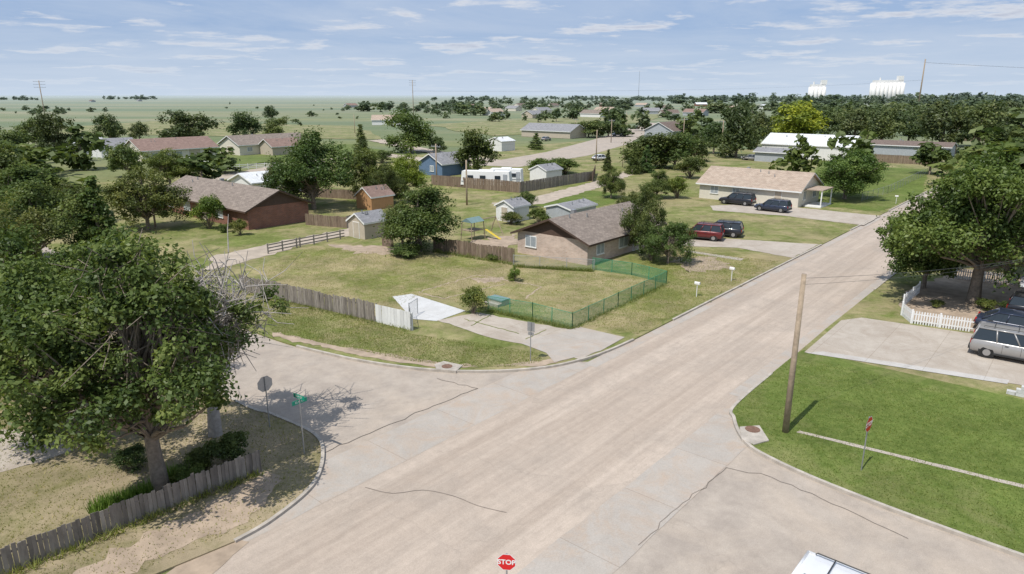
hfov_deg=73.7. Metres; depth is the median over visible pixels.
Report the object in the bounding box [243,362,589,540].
concrete valley gutter
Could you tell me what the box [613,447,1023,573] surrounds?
cross street
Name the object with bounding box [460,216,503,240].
swing set
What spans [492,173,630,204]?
gravel lane
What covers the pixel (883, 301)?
lawn
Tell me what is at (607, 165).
conifer tree
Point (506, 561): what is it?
stop sign
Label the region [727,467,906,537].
road crack
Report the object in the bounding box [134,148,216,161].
walls
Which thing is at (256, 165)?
pipe fence
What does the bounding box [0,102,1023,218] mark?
distant trees
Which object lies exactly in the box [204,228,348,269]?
gravel lane
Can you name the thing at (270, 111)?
deciduous tree
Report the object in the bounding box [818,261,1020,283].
overhead wire
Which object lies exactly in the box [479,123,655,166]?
road
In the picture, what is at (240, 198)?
roof
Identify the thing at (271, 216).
walls
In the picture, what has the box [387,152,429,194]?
deciduous tree
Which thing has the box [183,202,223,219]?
windows and doors
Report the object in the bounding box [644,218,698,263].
deciduous tree
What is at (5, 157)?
deciduous tree
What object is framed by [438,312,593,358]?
driveway
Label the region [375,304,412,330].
white panel fence
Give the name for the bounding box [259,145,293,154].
walls
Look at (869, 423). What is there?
stop sign
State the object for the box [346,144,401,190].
deciduous tree
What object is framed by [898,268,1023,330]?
garden bed
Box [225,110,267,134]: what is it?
deciduous tree
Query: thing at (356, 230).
windows and doors
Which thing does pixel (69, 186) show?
deciduous tree
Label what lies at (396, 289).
lot lawn
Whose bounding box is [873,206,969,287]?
shade tree
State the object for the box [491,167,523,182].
camper trailer
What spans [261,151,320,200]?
deciduous tree
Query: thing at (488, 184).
wooden fence
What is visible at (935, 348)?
driveway
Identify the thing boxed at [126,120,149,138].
deciduous tree
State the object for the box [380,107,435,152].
deciduous tree
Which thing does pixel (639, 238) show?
bush
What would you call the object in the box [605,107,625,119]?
deciduous tree
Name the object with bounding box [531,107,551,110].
roof
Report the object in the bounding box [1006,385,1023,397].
blocks
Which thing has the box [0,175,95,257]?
deciduous tree
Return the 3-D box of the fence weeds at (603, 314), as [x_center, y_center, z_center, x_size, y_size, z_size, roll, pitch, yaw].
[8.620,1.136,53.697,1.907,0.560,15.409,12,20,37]
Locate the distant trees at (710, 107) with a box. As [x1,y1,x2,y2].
[426,95,1023,123]
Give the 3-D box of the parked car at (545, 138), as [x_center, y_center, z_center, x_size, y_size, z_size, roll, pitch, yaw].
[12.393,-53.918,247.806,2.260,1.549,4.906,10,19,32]
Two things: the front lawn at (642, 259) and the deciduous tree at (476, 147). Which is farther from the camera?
the deciduous tree at (476, 147)
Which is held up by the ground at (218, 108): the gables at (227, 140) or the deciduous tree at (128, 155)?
the deciduous tree at (128, 155)
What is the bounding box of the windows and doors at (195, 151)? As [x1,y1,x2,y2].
[152,149,200,155]
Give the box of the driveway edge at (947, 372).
[808,351,1008,383]
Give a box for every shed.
[227,170,301,190]
[346,209,385,239]
[354,184,394,209]
[486,136,515,150]
[494,197,530,222]
[528,163,562,179]
[544,198,597,217]
[753,147,790,161]
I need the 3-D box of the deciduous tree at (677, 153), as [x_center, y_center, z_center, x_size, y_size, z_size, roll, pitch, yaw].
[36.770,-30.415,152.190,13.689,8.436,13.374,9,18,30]
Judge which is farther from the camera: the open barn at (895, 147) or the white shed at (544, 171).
the open barn at (895, 147)
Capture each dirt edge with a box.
[72,469,280,573]
[166,540,247,573]
[272,332,473,367]
[501,358,570,365]
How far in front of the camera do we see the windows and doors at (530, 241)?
70.09 m
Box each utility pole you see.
[150,188,156,227]
[431,144,439,174]
[465,160,467,204]
[595,131,597,162]
[782,273,806,432]
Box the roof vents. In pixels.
[569,208,622,217]
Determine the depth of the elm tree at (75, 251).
36.16 m
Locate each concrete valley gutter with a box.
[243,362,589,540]
[517,397,746,573]
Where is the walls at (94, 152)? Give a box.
[92,148,114,157]
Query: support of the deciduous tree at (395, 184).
on the lawn at (182, 233)
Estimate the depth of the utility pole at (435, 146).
124.42 m
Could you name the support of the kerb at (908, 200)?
on the street gutter at (601, 359)
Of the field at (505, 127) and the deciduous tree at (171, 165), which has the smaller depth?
the deciduous tree at (171, 165)
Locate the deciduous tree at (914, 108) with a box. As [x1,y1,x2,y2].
[896,103,927,134]
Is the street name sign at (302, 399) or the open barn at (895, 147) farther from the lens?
the open barn at (895, 147)
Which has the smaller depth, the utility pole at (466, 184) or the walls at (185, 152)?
the utility pole at (466, 184)
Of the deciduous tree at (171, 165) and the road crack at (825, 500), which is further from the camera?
the deciduous tree at (171, 165)
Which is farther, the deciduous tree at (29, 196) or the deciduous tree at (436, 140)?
the deciduous tree at (436, 140)
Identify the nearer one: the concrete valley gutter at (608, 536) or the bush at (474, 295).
the concrete valley gutter at (608, 536)
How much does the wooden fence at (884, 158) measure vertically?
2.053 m
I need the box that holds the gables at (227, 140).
[221,137,234,143]
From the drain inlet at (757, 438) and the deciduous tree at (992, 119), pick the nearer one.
the drain inlet at (757, 438)
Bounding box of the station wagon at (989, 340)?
[968,320,1023,360]
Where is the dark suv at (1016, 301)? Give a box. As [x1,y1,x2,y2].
[1005,290,1023,310]
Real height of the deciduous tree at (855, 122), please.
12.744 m
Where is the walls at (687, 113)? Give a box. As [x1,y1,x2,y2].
[683,112,708,115]
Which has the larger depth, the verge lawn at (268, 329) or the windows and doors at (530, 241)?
the windows and doors at (530, 241)
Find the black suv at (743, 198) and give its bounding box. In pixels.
[718,191,755,205]
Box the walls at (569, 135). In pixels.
[522,130,586,138]
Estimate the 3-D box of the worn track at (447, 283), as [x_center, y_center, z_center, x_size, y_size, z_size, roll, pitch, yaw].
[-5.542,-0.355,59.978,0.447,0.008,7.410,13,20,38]
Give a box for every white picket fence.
[900,281,973,331]
[954,268,1017,284]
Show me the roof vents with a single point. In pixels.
(573, 211)
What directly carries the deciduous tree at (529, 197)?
on the lawn at (182, 233)
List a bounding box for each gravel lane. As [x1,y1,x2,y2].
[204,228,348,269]
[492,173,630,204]
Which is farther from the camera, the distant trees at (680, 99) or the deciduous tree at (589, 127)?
the distant trees at (680, 99)
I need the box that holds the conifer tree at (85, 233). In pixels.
[60,175,131,255]
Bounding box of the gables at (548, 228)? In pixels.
[521,221,575,238]
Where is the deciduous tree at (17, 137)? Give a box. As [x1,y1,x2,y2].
[0,127,38,150]
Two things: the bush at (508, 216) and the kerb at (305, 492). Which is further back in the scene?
the bush at (508, 216)
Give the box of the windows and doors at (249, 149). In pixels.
[227,146,252,154]
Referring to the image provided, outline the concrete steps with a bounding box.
[485,295,509,307]
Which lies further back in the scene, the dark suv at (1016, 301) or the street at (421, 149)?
the street at (421, 149)
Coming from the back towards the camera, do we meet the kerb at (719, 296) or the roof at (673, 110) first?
the roof at (673, 110)
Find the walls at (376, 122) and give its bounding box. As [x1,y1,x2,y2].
[372,120,399,124]
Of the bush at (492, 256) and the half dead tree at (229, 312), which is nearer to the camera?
the half dead tree at (229, 312)
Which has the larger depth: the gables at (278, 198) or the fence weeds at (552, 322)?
the gables at (278, 198)
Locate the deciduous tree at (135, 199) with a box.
[97,164,192,229]
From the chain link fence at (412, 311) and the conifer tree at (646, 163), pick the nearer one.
the chain link fence at (412, 311)
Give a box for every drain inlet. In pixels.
[434,361,462,373]
[740,425,768,444]
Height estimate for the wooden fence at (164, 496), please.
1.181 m
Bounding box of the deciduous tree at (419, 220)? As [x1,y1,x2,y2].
[372,179,461,256]
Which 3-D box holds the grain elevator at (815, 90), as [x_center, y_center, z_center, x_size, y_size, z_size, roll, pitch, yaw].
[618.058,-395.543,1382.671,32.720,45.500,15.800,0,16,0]
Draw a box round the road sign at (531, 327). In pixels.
[527,321,534,360]
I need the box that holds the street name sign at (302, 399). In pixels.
[292,393,306,453]
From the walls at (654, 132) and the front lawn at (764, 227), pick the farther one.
the walls at (654, 132)
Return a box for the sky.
[0,0,1023,95]
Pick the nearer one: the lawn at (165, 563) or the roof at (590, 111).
the lawn at (165, 563)
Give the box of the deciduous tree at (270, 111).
[262,105,277,118]
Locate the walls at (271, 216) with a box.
[167,201,308,229]
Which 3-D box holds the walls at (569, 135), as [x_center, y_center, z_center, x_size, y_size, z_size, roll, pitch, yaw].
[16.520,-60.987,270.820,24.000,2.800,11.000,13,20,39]
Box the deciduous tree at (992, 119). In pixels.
[947,99,1021,140]
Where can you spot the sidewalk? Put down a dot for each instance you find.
(933, 464)
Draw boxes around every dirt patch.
[470,234,517,247]
[669,256,732,271]
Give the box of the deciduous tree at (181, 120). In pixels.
[150,109,224,137]
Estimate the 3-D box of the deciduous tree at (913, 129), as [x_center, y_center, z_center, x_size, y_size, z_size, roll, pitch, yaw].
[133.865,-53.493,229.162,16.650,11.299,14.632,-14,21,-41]
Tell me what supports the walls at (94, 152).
on the ground at (218, 108)
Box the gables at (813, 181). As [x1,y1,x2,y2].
[806,176,818,187]
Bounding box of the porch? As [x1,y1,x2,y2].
[804,186,833,207]
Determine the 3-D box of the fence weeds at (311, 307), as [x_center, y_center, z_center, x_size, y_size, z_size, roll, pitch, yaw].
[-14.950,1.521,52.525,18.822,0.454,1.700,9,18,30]
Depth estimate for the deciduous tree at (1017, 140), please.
165.07 m
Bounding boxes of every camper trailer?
[461,169,517,185]
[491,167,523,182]
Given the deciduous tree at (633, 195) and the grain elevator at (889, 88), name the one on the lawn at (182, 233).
the deciduous tree at (633, 195)
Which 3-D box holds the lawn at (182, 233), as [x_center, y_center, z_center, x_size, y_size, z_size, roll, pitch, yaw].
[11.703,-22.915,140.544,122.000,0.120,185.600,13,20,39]
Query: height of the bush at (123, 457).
1.122 m
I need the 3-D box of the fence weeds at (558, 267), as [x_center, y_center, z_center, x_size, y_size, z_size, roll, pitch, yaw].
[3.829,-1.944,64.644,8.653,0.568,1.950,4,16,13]
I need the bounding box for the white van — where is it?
[791,550,869,573]
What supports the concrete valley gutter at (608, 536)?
on the cross street at (728, 520)
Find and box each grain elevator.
[808,80,826,97]
[868,76,905,102]
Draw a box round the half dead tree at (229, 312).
[155,214,301,437]
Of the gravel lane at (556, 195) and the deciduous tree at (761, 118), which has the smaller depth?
the gravel lane at (556, 195)
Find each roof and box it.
[100,137,132,148]
[124,136,218,151]
[166,175,314,213]
[217,132,302,145]
[258,137,296,147]
[371,115,391,119]
[418,151,471,165]
[487,108,504,111]
[510,201,666,246]
[520,123,584,131]
[522,110,541,114]
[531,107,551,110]
[580,110,605,113]
[594,107,614,109]
[638,108,659,110]
[643,121,682,131]
[658,109,679,112]
[683,109,708,112]
[696,166,822,192]
[1020,272,1023,286]
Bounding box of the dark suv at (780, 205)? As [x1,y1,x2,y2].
[754,198,791,212]
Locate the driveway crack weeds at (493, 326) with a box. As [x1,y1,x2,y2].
[466,319,518,333]
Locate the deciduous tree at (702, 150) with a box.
[686,132,712,160]
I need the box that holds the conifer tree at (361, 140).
[351,124,368,155]
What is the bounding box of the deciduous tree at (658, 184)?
[636,167,672,199]
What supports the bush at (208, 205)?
on the lawn at (182, 233)
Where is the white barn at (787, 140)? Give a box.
[761,133,860,160]
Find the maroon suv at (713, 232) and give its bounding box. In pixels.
[687,221,724,241]
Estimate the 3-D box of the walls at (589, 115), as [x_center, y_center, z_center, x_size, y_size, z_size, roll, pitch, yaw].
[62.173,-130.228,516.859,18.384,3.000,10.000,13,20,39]
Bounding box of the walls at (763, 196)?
[699,184,819,207]
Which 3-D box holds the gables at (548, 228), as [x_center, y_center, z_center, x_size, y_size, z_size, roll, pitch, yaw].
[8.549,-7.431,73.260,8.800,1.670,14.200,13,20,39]
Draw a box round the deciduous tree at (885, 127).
[857,103,909,139]
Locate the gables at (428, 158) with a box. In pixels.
[421,155,437,162]
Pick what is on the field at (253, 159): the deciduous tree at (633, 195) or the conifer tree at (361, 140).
the conifer tree at (361, 140)
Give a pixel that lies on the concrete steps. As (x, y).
(496, 302)
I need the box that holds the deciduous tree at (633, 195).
[615,188,649,211]
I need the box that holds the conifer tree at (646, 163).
[640,145,656,172]
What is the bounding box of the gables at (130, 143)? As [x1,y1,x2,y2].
[125,142,137,149]
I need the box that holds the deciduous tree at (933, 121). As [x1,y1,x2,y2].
[905,96,987,152]
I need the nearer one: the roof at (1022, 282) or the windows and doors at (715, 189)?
the roof at (1022, 282)
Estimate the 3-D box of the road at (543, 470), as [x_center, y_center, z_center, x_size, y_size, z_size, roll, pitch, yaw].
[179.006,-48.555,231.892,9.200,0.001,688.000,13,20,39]
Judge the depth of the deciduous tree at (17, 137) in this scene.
149.61 m
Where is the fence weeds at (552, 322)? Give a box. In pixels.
[483,305,576,328]
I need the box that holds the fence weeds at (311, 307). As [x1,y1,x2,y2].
[237,290,410,331]
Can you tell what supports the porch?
on the lawn at (182, 233)
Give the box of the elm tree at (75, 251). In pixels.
[18,222,163,307]
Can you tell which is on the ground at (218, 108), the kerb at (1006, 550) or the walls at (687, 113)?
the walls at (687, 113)
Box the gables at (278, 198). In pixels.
[255,192,302,207]
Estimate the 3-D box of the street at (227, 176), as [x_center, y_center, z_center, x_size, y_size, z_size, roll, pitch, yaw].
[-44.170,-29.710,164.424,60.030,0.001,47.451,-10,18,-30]
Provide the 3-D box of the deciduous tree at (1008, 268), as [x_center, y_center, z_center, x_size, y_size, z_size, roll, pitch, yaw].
[46.093,-5.924,62.626,9.258,9.703,8.765,2,16,7]
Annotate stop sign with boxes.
[257,376,271,426]
[497,553,515,573]
[861,416,872,469]
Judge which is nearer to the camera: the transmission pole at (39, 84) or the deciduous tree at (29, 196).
the deciduous tree at (29, 196)
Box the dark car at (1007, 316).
[973,307,1023,327]
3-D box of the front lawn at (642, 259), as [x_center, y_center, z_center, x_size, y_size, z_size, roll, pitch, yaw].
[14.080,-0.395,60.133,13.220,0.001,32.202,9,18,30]
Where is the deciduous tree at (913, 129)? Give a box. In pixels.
[893,110,928,140]
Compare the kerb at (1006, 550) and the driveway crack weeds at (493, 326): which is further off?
the driveway crack weeds at (493, 326)
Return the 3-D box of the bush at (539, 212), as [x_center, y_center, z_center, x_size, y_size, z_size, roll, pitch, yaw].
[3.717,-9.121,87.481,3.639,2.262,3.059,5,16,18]
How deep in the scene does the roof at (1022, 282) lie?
50.97 m
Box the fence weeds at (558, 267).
[509,262,594,271]
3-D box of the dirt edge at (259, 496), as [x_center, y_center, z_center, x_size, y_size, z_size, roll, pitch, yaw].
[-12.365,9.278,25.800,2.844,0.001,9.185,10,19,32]
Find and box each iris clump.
[83,493,114,514]
[99,490,126,510]
[110,486,136,504]
[123,480,147,499]
[134,478,154,493]
[166,462,183,483]
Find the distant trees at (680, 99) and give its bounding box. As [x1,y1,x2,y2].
[430,92,1023,104]
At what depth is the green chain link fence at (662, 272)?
57.54 m
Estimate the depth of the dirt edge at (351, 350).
43.77 m
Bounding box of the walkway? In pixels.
[691,251,743,260]
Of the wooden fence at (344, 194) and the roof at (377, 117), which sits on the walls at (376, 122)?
the roof at (377, 117)
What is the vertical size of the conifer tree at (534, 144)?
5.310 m
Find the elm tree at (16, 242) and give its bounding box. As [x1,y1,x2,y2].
[0,217,58,283]
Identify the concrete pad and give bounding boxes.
[392,294,464,320]
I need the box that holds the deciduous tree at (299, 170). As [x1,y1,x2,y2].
[258,125,356,209]
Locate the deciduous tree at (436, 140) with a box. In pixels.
[425,134,447,152]
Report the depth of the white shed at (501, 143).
201.48 m
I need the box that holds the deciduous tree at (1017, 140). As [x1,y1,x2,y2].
[1011,137,1023,142]
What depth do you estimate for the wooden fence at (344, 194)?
108.92 m
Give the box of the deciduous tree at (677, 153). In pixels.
[650,131,705,166]
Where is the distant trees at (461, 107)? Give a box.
[0,95,680,124]
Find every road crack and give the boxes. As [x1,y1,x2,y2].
[326,388,477,451]
[365,487,503,511]
[638,467,726,544]
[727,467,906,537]
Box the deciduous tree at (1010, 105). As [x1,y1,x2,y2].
[984,99,1023,124]
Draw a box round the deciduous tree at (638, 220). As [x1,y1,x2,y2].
[618,181,668,255]
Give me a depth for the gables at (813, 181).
103.39 m
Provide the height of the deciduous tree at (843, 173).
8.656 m
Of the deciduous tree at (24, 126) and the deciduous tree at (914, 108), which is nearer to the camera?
the deciduous tree at (24, 126)
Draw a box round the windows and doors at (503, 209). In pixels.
[501,207,507,221]
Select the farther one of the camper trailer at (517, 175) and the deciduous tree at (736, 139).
the deciduous tree at (736, 139)
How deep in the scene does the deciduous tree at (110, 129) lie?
218.93 m
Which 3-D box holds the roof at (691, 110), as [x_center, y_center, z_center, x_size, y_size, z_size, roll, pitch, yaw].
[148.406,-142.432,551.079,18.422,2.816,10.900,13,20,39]
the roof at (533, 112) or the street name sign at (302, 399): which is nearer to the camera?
the street name sign at (302, 399)
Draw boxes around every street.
[18,247,586,460]
[214,154,472,179]
[369,139,497,160]
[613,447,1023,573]
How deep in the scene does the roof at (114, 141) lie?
184.12 m
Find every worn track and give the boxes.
[419,275,476,291]
[444,284,503,298]
[478,275,539,286]
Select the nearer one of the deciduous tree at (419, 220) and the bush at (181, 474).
the bush at (181, 474)
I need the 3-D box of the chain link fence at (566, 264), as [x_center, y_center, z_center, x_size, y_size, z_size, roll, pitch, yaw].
[3.916,-2.264,64.891,7.850,1.250,0.058,4,16,13]
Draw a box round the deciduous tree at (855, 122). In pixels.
[829,106,871,135]
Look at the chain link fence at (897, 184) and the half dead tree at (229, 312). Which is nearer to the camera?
the half dead tree at (229, 312)
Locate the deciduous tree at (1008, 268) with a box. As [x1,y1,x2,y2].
[1001,247,1021,271]
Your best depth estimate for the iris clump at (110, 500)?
27.21 m
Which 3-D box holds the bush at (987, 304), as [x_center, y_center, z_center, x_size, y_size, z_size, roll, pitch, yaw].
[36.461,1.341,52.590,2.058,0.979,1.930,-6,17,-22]
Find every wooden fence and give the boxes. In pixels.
[0,450,261,573]
[238,274,376,321]
[305,213,348,227]
[318,188,357,198]
[382,237,393,246]
[431,175,520,192]
[433,237,514,262]
[519,171,592,192]
[874,154,926,164]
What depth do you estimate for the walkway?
70.23 m
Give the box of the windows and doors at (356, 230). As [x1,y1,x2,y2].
[353,221,359,238]
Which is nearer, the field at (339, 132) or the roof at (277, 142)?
the roof at (277, 142)
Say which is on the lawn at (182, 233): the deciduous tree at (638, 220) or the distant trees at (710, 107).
the deciduous tree at (638, 220)
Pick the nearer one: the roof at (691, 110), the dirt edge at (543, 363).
the dirt edge at (543, 363)
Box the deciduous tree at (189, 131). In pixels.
[185,127,205,135]
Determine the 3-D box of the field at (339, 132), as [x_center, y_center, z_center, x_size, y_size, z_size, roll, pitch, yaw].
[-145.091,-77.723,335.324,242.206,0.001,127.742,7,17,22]
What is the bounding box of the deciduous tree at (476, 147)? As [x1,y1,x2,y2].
[450,126,504,169]
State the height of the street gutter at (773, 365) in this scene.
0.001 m
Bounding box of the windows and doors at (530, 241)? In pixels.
[525,235,638,255]
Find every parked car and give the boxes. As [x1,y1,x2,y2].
[541,136,550,140]
[591,154,605,160]
[741,154,754,159]
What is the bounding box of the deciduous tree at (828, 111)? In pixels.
[813,105,852,134]
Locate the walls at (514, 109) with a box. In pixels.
[505,108,521,110]
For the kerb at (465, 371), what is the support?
on the cross street at (348, 401)
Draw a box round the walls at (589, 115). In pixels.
[580,113,603,116]
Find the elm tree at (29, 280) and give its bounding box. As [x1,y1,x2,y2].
[0,241,93,444]
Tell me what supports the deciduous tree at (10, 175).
on the lawn at (182, 233)
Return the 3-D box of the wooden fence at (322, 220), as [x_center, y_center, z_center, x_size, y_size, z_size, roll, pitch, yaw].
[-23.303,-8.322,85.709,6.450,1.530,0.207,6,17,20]
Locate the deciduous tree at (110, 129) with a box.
[89,113,129,137]
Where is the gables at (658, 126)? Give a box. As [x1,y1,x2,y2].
[646,123,670,130]
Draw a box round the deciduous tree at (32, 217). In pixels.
[0,191,59,262]
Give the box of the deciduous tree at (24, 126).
[8,117,44,146]
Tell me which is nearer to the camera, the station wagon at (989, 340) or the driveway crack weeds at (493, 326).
the station wagon at (989, 340)
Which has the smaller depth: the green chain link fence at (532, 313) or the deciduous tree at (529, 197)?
the green chain link fence at (532, 313)
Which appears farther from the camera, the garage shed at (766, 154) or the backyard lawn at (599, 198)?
the garage shed at (766, 154)
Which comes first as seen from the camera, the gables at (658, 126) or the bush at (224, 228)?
the bush at (224, 228)
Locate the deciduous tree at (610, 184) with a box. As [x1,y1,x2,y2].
[595,167,626,197]
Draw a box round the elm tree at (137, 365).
[0,221,266,493]
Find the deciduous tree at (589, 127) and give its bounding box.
[568,120,610,137]
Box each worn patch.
[328,244,394,254]
[471,277,504,282]
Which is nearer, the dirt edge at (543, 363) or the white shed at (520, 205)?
the dirt edge at (543, 363)
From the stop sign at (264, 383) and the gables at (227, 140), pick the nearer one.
the stop sign at (264, 383)
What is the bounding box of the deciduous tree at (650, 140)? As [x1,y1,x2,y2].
[619,131,686,168]
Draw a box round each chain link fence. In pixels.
[408,298,417,330]
[488,296,572,328]
[513,255,594,269]
[573,258,666,324]
[861,165,938,200]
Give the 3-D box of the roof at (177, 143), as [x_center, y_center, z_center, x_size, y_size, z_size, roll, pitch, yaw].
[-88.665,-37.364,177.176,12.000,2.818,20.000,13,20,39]
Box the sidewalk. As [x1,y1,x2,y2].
[798,431,1023,487]
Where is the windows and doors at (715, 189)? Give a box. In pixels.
[710,186,815,200]
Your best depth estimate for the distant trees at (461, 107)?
596.35 m
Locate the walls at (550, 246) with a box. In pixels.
[518,227,658,264]
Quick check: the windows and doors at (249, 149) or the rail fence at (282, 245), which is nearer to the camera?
the rail fence at (282, 245)
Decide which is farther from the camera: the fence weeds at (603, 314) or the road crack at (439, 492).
the fence weeds at (603, 314)
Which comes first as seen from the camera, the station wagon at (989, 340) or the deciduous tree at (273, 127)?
the station wagon at (989, 340)
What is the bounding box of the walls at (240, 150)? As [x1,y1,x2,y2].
[219,143,306,154]
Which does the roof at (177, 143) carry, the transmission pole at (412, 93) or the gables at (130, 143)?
the gables at (130, 143)
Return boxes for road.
[213,192,933,573]
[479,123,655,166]
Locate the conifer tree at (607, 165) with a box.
[601,149,611,170]
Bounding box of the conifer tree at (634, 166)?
[623,142,643,174]
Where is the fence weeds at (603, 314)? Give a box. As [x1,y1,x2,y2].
[567,281,666,328]
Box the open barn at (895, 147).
[871,139,957,155]
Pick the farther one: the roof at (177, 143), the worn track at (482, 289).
the roof at (177, 143)
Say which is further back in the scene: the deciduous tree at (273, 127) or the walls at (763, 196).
the deciduous tree at (273, 127)
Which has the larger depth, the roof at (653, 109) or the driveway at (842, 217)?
the roof at (653, 109)
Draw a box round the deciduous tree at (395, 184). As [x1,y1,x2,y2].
[366,161,410,199]
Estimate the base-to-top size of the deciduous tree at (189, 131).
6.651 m
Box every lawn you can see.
[0,381,320,573]
[44,141,972,369]
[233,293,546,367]
[247,246,653,327]
[535,191,617,206]
[586,248,779,333]
[672,212,853,242]
[799,256,1023,399]
[814,163,927,211]
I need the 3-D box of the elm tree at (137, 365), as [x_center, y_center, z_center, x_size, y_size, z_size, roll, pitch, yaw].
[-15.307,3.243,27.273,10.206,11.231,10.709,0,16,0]
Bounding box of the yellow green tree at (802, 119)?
[762,99,832,136]
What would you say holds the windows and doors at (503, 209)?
in the white shed at (520, 205)
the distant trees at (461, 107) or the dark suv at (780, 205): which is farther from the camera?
the distant trees at (461, 107)
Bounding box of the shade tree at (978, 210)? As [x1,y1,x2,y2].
[879,130,1023,303]
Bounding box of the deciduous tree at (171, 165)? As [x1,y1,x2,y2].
[139,147,192,182]
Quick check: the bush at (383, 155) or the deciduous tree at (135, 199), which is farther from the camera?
the bush at (383, 155)
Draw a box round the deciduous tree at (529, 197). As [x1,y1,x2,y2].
[515,191,538,207]
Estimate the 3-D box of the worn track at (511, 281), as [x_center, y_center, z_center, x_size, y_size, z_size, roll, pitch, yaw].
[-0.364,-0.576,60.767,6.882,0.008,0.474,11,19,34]
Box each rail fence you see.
[266,238,299,253]
[299,230,344,246]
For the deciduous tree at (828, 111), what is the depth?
248.13 m
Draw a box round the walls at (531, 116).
[522,114,542,117]
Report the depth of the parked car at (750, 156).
172.44 m
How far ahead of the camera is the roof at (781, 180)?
104.97 m
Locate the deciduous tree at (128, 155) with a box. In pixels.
[103,140,145,172]
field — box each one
[3,121,381,138]
[204,144,401,168]
[428,114,657,135]
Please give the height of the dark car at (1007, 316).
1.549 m
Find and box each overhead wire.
[818,259,1021,277]
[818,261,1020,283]
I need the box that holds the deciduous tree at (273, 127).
[260,115,291,133]
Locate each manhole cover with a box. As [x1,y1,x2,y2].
[442,364,451,367]
[745,426,759,432]
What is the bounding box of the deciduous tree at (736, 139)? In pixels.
[705,99,767,157]
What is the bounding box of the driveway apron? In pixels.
[519,327,623,361]
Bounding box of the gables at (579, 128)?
[573,125,583,130]
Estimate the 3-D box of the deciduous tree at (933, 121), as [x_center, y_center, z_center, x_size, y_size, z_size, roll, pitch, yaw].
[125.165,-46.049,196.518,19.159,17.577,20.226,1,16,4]
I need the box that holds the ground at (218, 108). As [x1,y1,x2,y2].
[0,96,1022,573]
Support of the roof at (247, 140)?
on the walls at (240, 150)
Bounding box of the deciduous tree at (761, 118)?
[747,108,774,149]
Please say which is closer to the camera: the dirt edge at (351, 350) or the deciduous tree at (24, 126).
the dirt edge at (351, 350)
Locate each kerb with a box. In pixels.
[223,393,324,542]
[296,338,633,372]
[672,244,821,320]
[729,372,1023,559]
[873,274,894,289]
[888,185,937,210]
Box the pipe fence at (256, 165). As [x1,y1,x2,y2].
[212,163,269,169]
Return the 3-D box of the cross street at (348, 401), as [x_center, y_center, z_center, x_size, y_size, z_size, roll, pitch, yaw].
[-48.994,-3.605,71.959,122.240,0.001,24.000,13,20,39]
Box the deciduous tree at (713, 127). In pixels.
[698,121,731,153]
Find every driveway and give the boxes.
[0,429,73,471]
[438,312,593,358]
[684,239,818,257]
[711,204,879,224]
[805,318,1023,384]
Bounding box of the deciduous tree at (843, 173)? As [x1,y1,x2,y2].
[814,145,889,198]
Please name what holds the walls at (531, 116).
on the ground at (218, 108)
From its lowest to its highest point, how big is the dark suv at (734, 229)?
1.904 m
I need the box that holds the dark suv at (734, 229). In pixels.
[715,219,743,237]
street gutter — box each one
[585,169,973,366]
[729,269,895,396]
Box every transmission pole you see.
[33,81,45,115]
[409,80,415,113]
[918,59,925,101]
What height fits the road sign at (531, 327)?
2.600 m
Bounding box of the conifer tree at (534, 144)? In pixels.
[526,133,544,149]
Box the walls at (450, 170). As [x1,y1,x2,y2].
[419,162,469,175]
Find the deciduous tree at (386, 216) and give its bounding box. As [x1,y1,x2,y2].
[379,198,413,246]
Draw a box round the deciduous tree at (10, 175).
[0,160,67,207]
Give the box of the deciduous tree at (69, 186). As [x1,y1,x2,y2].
[44,182,98,220]
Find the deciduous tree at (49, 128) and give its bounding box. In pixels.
[24,110,75,158]
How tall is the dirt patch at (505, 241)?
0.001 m
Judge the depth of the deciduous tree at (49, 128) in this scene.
166.18 m
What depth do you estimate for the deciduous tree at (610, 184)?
107.96 m
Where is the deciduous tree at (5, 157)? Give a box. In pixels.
[0,141,26,187]
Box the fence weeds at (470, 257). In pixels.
[433,248,516,264]
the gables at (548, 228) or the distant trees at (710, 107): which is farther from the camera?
the distant trees at (710, 107)
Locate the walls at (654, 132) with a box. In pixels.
[644,130,694,137]
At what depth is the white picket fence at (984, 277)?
60.21 m
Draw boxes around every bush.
[108,440,147,474]
[169,456,207,482]
[182,446,224,469]
[186,193,225,228]
[197,428,252,461]
[218,223,229,232]
[229,218,249,234]
[370,150,394,162]
[388,246,420,258]
[457,286,490,313]
[486,248,502,258]
[499,211,525,223]
[507,265,520,280]
[524,158,565,172]
[527,207,550,222]
[548,157,581,173]
[630,229,665,260]
[668,176,689,197]
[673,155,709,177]
[930,299,945,306]
[973,297,998,310]
[997,301,1007,307]
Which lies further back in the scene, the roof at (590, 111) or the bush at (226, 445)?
the roof at (590, 111)

